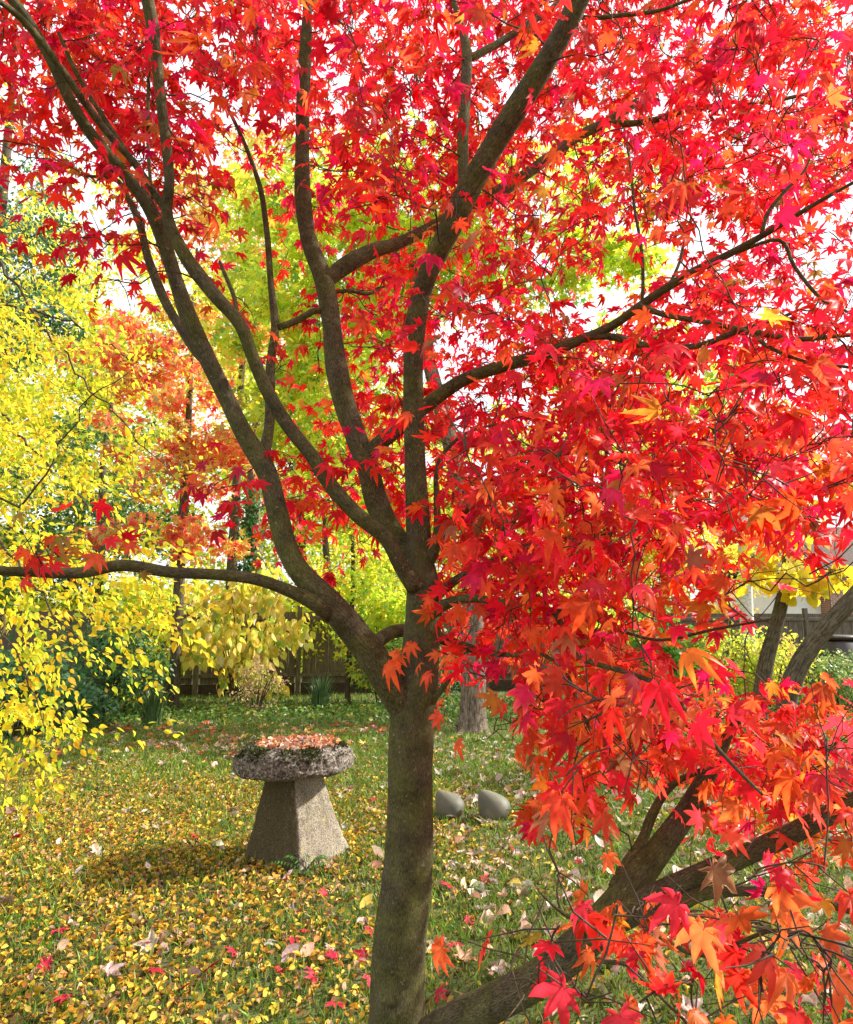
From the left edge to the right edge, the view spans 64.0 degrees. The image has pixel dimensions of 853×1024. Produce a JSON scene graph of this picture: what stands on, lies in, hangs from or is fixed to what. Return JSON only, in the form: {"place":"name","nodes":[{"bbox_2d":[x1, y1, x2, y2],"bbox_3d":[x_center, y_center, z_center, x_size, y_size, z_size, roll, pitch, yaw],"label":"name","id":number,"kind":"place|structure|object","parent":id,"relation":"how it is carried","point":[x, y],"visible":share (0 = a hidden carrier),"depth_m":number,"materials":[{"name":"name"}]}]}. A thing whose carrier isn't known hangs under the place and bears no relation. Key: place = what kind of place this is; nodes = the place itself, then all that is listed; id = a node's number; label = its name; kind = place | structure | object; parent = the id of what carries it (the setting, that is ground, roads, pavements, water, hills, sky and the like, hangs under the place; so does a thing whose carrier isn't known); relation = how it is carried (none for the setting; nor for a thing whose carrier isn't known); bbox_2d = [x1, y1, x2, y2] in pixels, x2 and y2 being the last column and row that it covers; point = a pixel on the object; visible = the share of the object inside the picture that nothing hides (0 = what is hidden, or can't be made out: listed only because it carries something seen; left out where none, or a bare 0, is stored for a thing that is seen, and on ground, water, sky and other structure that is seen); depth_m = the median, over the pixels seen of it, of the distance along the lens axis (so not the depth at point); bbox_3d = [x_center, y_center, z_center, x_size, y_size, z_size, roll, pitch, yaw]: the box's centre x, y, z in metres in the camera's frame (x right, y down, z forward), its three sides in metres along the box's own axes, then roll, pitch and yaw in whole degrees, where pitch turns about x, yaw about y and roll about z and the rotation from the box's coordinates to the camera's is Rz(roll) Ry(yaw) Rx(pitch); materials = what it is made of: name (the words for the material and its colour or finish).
{"place":"outdoors","nodes":[
{"label":"outdoors","id":0,"kind":"place"},
{"bbox_2d":[0,645,852,1023],"bbox_3d":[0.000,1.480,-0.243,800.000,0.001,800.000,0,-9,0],"label":"ground","id":1,"kind":"structure","parent":0,"point":[466,985],"depth_m":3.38,"materials":[{"name":"green plant"}]},
{"bbox_2d":[34,955,53,976],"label":"fallen maple leaf","id":2,"kind":"object","parent":1,"relation":"on","point":[46,962],"visible":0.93,"depth_m":2.98,"materials":[{"name":"red plant"}]},
{"bbox_2d":[0,633,97,739],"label":"blue green shrub","id":3,"kind":"object","parent":1,"relation":"on","point":[19,679],"visible":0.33,"depth_m":9.10,"materials":[{"name":"green plant"}]},
{"bbox_2d":[0,84,107,381],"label":"conifer tree","id":4,"kind":"object","parent":1,"relation":"on","point":[52,310],"visible":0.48,"depth_m":14.07,"materials":[{"name":"green plant"}]},
{"bbox_2d":[51,927,69,933],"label":"fallen maple leaf","id":5,"kind":"object","parent":1,"relation":"on","point":[61,929],"visible":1,"depth_m":3.30,"materials":[{"name":"red plant"}]},
{"bbox_2d":[0,196,137,610],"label":"background tree","id":6,"kind":"object","parent":1,"relation":"on","point":[30,388],"visible":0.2,"depth_m":19.27,"materials":[{"name":"yellow plant"}]},
{"bbox_2d":[29,674,129,732],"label":"blue green shrub","id":7,"kind":"object","parent":1,"relation":"on","point":[93,709],"visible":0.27,"depth_m":9.75,"materials":[{"name":"green plant"}]},
{"bbox_2d":[0,573,171,635],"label":"background bush","id":8,"kind":"object","parent":1,"relation":"on","point":[44,606],"visible":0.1,"depth_m":15.96,"materials":[{"name":"yellow plant"}]},
{"bbox_2d":[0,395,203,639],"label":"evergreen tree","id":9,"kind":"object","parent":1,"relation":"on","point":[59,518],"visible":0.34,"depth_m":16.54,"materials":[{"name":"green plant"}]},
{"bbox_2d":[42,613,175,718],"bbox_3d":[-5.296,2.550,11.277,2.330,1.773,1.943,0,-9,0],"label":"dark green shrub","id":10,"kind":"object","parent":1,"relation":"on","point":[99,643],"visible":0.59,"depth_m":11.05,"materials":[{"name":"green plant"}]},
{"bbox_2d":[0,154,228,610],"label":"background tree","id":11,"kind":"object","parent":1,"relation":"on","point":[155,302],"visible":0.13,"depth_m":22.10,"materials":[{"name":"yellow plant"}]},
{"bbox_2d":[89,572,190,703],"bbox_3d":[-5.490,2.436,13.309,2.116,2.705,1.687,0,-9,0],"label":"lime shrub","id":12,"kind":"object","parent":1,"relation":"on","point":[135,602],"visible":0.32,"depth_m":13.12,"materials":[{"name":"green plant"}]},
{"bbox_2d":[0,56,280,822],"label":"yellow leaf tree","id":13,"kind":"object","parent":1,"relation":"on","point":[27,720],"visible":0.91,"depth_m":4.30,"materials":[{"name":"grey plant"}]},
{"bbox_2d":[130,681,178,727],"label":"strap leaf plant","id":14,"kind":"object","parent":1,"relation":"on","point":[153,712],"visible":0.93,"depth_m":10.09,"materials":[{"name":"green plant"}]},
{"bbox_2d":[35,298,286,712],"bbox_3d":[-4.688,-0.309,12.226,4.395,7.691,2.692,-2,-10,14],"label":"young red tree","id":15,"kind":"object","parent":1,"relation":"on","point":[188,530],"visible":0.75,"depth_m":12.06,"materials":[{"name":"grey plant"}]},
{"bbox_2d":[0,161,332,621],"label":"background tree","id":16,"kind":"object","parent":1,"relation":"on","point":[194,295],"visible":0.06,"depth_m":23.49,"materials":[{"name":"orange plant"}]},
{"bbox_2d":[203,959,221,971],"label":"fallen maple leaf","id":17,"kind":"object","parent":1,"relation":"on","point":[212,964],"visible":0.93,"depth_m":2.94,"materials":[{"name":"red plant"}]},
{"bbox_2d":[2,720,451,764],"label":"orange leaf litter","id":18,"kind":"object","parent":1,"relation":"on","point":[374,725],"visible":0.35,"depth_m":8.74,"materials":[{"name":"orange plant"}]},
{"bbox_2d":[225,946,236,955],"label":"fallen maple leaf","id":19,"kind":"object","parent":1,"relation":"on","point":[232,949],"visible":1,"depth_m":3.09,"materials":[{"name":"red plant"}]},
{"bbox_2d":[163,561,315,703],"bbox_3d":[-3.524,2.275,12.775,2.774,2.714,2.289,0,-9,0],"label":"pale yellow shrub","id":20,"kind":"object","parent":1,"relation":"on","point":[221,637],"visible":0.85,"depth_m":12.48,"materials":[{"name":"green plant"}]},
{"bbox_2d":[146,114,343,678],"bbox_3d":[-4.146,-2.770,15.461,4.438,13.634,3.743,-5,-11,29],"label":"tall orange tree","id":21,"kind":"object","parent":1,"relation":"on","point":[202,219],"visible":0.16,"depth_m":15.72,"materials":[{"name":"grey plant"}]},
{"bbox_2d":[235,390,277,611],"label":"ivy clad tree","id":22,"kind":"object","parent":1,"relation":"on","point":[250,523],"visible":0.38,"depth_m":15.37,"materials":[{"name":"green plant"}]},
{"bbox_2d":[224,655,290,716],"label":"dry flower shrub","id":23,"kind":"object","parent":1,"relation":"on","point":[258,691],"visible":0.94,"depth_m":11.19,"materials":[{"name":"beige plant"}]},
{"bbox_2d":[137,245,402,674],"bbox_3d":[-4.034,-1.949,20.761,8.650,13.715,6.368,4,-10,-22],"label":"background tree","id":24,"kind":"object","parent":1,"relation":"on","point":[268,548],"visible":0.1,"depth_m":20.20,"materials":[{"name":"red plant"}]},
{"bbox_2d":[273,966,285,973],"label":"fallen maple leaf","id":25,"kind":"object","parent":1,"relation":"on","point":[279,970],"visible":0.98,"depth_m":2.94,"materials":[{"name":"red plant"}]},
{"bbox_2d":[231,734,354,876],"bbox_3d":[-0.875,1.903,4.512,0.790,0.766,0.767,0,-9,0],"label":"staddle stone","id":26,"kind":"object","parent":1,"relation":"on","point":[295,816],"visible":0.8,"depth_m":4.33,"materials":[{"name":"grey stone"}]},
{"bbox_2d":[255,733,340,751],"bbox_3d":[-0.863,1.536,4.558,0.590,0.074,0.559,0,-9,0],"label":"leaf pile","id":27,"kind":"object","parent":26,"relation":"on","point":[272,742],"visible":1,"depth_m":4.53,"materials":[{"name":"orange plant"}]},
{"bbox_2d":[286,934,304,943],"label":"fallen maple leaf","id":28,"kind":"object","parent":1,"relation":"on","point":[292,940],"visible":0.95,"depth_m":3.21,"materials":[{"name":"red plant"}]},
{"bbox_2d":[262,854,337,876],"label":"fern","id":29,"kind":"object","parent":1,"relation":"on","point":[292,857],"visible":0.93,"depth_m":4.12,"materials":[{"name":"green plant"}]},
{"bbox_2d":[304,966,317,982],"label":"fallen maple leaf","id":30,"kind":"object","parent":1,"relation":"on","point":[310,971],"visible":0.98,"depth_m":2.87,"materials":[{"name":"red plant"}]},
{"bbox_2d":[302,673,339,710],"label":"strap leaf plant","id":31,"kind":"object","parent":1,"relation":"on","point":[319,695],"visible":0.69,"depth_m":11.74,"materials":[{"name":"green plant"}]},
{"bbox_2d":[319,887,327,896],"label":"fallen maple leaf","id":32,"kind":"object","parent":1,"relation":"on","point":[324,892],"visible":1,"depth_m":3.75,"materials":[{"name":"red plant"}]},
{"bbox_2d":[256,557,404,666],"bbox_3d":[-2.072,2.524,15.335,4.077,3.143,2.161,0,-9,0],"label":"background bush","id":33,"kind":"object","parent":1,"relation":"on","point":[313,614],"visible":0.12,"depth_m":15.19,"materials":[{"name":"yellow plant"}]},
{"bbox_2d":[277,391,402,680],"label":"purple leaf tree","id":34,"kind":"object","parent":1,"relation":"on","point":[325,545],"visible":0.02,"depth_m":18.02,"materials":[{"name":"grey plant"}]},
{"bbox_2d":[307,530,387,704],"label":"sapling","id":35,"kind":"object","parent":1,"relation":"on","point":[351,553],"visible":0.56,"depth_m":13.08,"materials":[{"name":"yellow plant"}]},
{"bbox_2d":[353,946,368,963],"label":"fallen maple leaf","id":36,"kind":"object","parent":1,"relation":"on","point":[359,951],"visible":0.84,"depth_m":3.08,"materials":[{"name":"red plant"}]},
{"bbox_2d":[362,974,370,986],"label":"fallen maple leaf","id":37,"kind":"object","parent":1,"relation":"on","point":[367,978],"visible":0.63,"depth_m":2.85,"materials":[{"name":"red plant"}]},
{"bbox_2d":[364,925,373,937],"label":"fallen maple leaf","id":38,"kind":"object","parent":1,"relation":"on","point":[368,928],"visible":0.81,"depth_m":3.32,"materials":[{"name":"red plant"}]},
{"bbox_2d":[330,547,444,701],"bbox_3d":[-0.805,2.136,13.274,2.197,3.148,1.921,2,-9,-11],"label":"green leaf shrub","id":39,"kind":"object","parent":1,"relation":"on","point":[387,616],"visible":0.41,"depth_m":12.94,"materials":[{"name":"green plant"}]},
{"bbox_2d":[277,380,511,612],"bbox_3d":[-0.920,0.259,26.049,9.445,11.083,7.122,0,-9,0],"label":"background tree","id":40,"kind":"object","parent":1,"relation":"on","point":[431,498],"visible":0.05,"depth_m":25.02,"materials":[{"name":"green plant"}]},
{"bbox_2d":[352,620,461,704],"bbox_3d":[-0.123,2.800,12.696,2.493,1.655,2.118,0,-9,0],"label":"leaved hedge","id":41,"kind":"object","parent":1,"relation":"on","point":[440,672],"visible":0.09,"depth_m":12.42,"materials":[{"name":"green plant"}]},
{"bbox_2d":[0,0,852,1023],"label":"red maple tree","id":42,"kind":"object","parent":1,"relation":"on","point":[628,714],"visible":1,"depth_m":2.22,"materials":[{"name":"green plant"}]},
{"bbox_2d":[0,725,852,1023],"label":"yellow leaf litter","id":43,"kind":"object","parent":1,"relation":"on","point":[82,1011],"visible":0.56,"depth_m":3.75,"materials":[{"name":"yellow plant"}]},
{"bbox_2d":[49,994,73,1003],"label":"fallen maple leaf","id":44,"kind":"object","parent":43,"relation":"on","point":[62,999],"visible":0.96,"depth_m":2.70,"materials":[{"name":"red plant"}]},
{"bbox_2d":[148,967,163,973],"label":"fallen maple leaf","id":45,"kind":"object","parent":43,"relation":"on","point":[154,969],"visible":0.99,"depth_m":2.94,"materials":[{"name":"red plant"}]},
{"bbox_2d":[324,949,342,960],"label":"fallen maple leaf","id":46,"kind":"object","parent":43,"relation":"on","point":[331,954],"visible":0.93,"depth_m":3.06,"materials":[{"name":"red plant"}]},
{"bbox_2d":[325,1001,345,1008],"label":"fallen maple leaf","id":47,"kind":"object","parent":43,"relation":"on","point":[333,1003],"visible":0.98,"depth_m":2.66,"materials":[{"name":"red plant"}]},
{"bbox_2d":[445,942,462,947],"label":"fallen maple leaf","id":48,"kind":"object","parent":43,"relation":"on","point":[450,944],"visible":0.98,"depth_m":3.16,"materials":[{"name":"red plant"}]},
{"bbox_2d":[0,729,852,1023],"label":"buff leaf litter","id":49,"kind":"object","parent":1,"relation":"on","point":[488,915],"visible":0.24,"depth_m":4.05,"materials":[{"name":"beige plant"}]},
{"bbox_2d":[0,605,852,698],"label":"wooden fence","id":50,"kind":"object","parent":1,"relation":"on","point":[805,621],"visible":0.14,"depth_m":14.79,"materials":[{"name":"brown wood"}]},
{"bbox_2d":[0,691,852,737],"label":"ground cover","id":51,"kind":"object","parent":1,"relation":"on","point":[368,706],"visible":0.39,"depth_m":10.91,"materials":[{"name":"green plant"}]},
{"bbox_2d":[433,984,447,1005],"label":"fallen maple leaf","id":52,"kind":"object","parent":1,"relation":"on","point":[440,991],"visible":0.98,"depth_m":2.72,"materials":[{"name":"red plant"}]},
{"bbox_2d":[436,790,464,819],"bbox_3d":[0.186,2.316,5.377,0.229,0.245,0.234,0,-9,0],"label":"garden stone","id":53,"kind":"object","parent":1,"relation":"on","point":[448,803],"visible":0.88,"depth_m":5.30,"materials":[{"name":"grey stone"}]},
{"bbox_2d":[464,915,474,923],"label":"fallen maple leaf","id":54,"kind":"object","parent":1,"relation":"on","point":[467,918],"visible":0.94,"depth_m":3.43,"materials":[{"name":"red plant"}]},
{"bbox_2d":[194,103,768,733],"bbox_3d":[0.672,-1.590,11.052,9.562,9.823,4.821,0,-9,0],"label":"yellow green maple","id":55,"kind":"object","parent":1,"relation":"on","point":[252,275],"visible":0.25,"depth_m":10.90,"materials":[{"name":"green plant"}]},
{"bbox_2d":[479,875,490,882],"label":"fallen maple leaf","id":56,"kind":"object","parent":1,"relation":"on","point":[486,877],"visible":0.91,"depth_m":3.98,"materials":[{"name":"red plant"}]},
{"bbox_2d":[478,790,509,820],"bbox_3d":[0.526,2.297,5.303,0.253,0.265,0.256,0,-9,0],"label":"garden stone","id":57,"kind":"object","parent":1,"relation":"on","point":[496,806],"visible":0.91,"depth_m":5.23,"materials":[{"name":"grey stone"}]},
{"bbox_2d":[367,399,665,625],"bbox_3d":[2.878,0.767,22.669,9.932,8.951,7.016,3,-10,-20],"label":"background tree","id":58,"kind":"object","parent":1,"relation":"on","point":[522,532],"visible":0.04,"depth_m":22.04,"materials":[{"name":"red plant"}]},
{"bbox_2d":[459,580,631,612],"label":"background bush","id":59,"kind":"object","parent":1,"relation":"on","point":[561,592],"visible":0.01,"depth_m":17.28,"materials":[{"name":"green plant"}]},
{"bbox_2d":[540,592,650,693],"bbox_3d":[3.294,2.591,13.114,2.192,2.311,1.993,0,-9,0],"label":"green leaf shrub","id":60,"kind":"object","parent":1,"relation":"on","point":[612,611],"visible":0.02,"depth_m":13.04,"materials":[{"name":"green plant"}]},
{"bbox_2d":[628,605,709,701],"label":"heart leaf shrub","id":61,"kind":"object","parent":1,"relation":"on","point":[673,651],"visible":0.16,"depth_m":12.09,"materials":[{"name":"green plant"}]},
{"bbox_2d":[560,416,803,623],"bbox_3d":[8.767,0.487,25.183,8.954,10.330,7.773,0,-9,0],"label":"background tree","id":62,"kind":"object","parent":1,"relation":"on","point":[732,552],"visible":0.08,"depth_m":23.58,"materials":[{"name":"yellow plant"}]},
{"bbox_2d":[682,960,694,967],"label":"fallen maple leaf","id":63,"kind":"object","parent":1,"relation":"on","point":[689,962],"visible":0.53,"depth_m":2.97,"materials":[{"name":"red plant"}]},
{"bbox_2d":[667,618,764,706],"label":"spotted leaf shrub","id":64,"kind":"object","parent":1,"relation":"on","point":[732,655],"visible":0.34,"depth_m":12.04,"materials":[{"name":"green plant"}]},
{"bbox_2d":[680,375,825,691],"bbox_3d":[6.067,0.355,12.827,2.896,6.554,2.641,-4,-10,23],"label":"birch tree","id":65,"kind":"object","parent":1,"relation":"on","point":[746,600],"visible":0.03,"depth_m":12.41,"materials":[{"name":"white plant"}]},
{"bbox_2d":[685,423,829,573],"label":"background tree","id":66,"kind":"object","parent":1,"relation":"on","point":[758,495],"visible":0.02,"depth_m":32.03,"materials":[{"name":"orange plant"}]},
{"bbox_2d":[725,621,829,709],"bbox_3d":[6.003,2.712,11.980,1.849,1.612,1.422,0,-9,0],"label":"spotted leaf shrub","id":67,"kind":"object","parent":1,"relation":"on","point":[786,644],"visible":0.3,"depth_m":11.82,"materials":[{"name":"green plant"}]},
{"bbox_2d":[708,527,852,648],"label":"brick house","id":68,"kind":"structure","parent":1,"relation":"on","point":[761,602],"depth_m":26.42,"materials":[{"name":"white paint"}]},
{"bbox_2d":[775,593,810,630],"bbox_3d":[14.134,3.811,26.310,1.300,1.500,0.050,0,-9,0],"label":"window","id":69,"kind":"structure","parent":68,"relation":"in","point":[797,609],"depth_m":26.30,"materials":[{"name":"white paint"}]},
{"bbox_2d":[734,532,852,728],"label":"leaning fruit tree","id":70,"kind":"object","parent":1,"relation":"on","point":[785,598],"visible":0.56,"depth_m":9.67,"materials":[{"name":"yellow plant"}]},
{"bbox_2d":[773,446,852,743],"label":"leaning rough tree","id":71,"kind":"object","parent":1,"relation":"on","point":[826,627],"visible":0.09,"depth_m":7.99,"materials":[{"name":"grey plant"}]},
{"bbox_2d":[798,648,852,709],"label":"bush","id":72,"kind":"object","parent":1,"relation":"on","point":[839,675],"visible":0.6,"depth_m":11.82,"materials":[{"name":"green plant"}]},
{"bbox_2d":[814,635,852,702],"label":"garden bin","id":73,"kind":"object","parent":1,"relation":"on","point":[843,643],"visible":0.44,"depth_m":12.93,"materials":[{"name":"grey plastic"}]},
{"bbox_2d":[0,0,852,620],"label":"sky","id":74,"kind":"structure","parent":0,"point":[620,296],"materials":[{"name":"white"}]}
]}

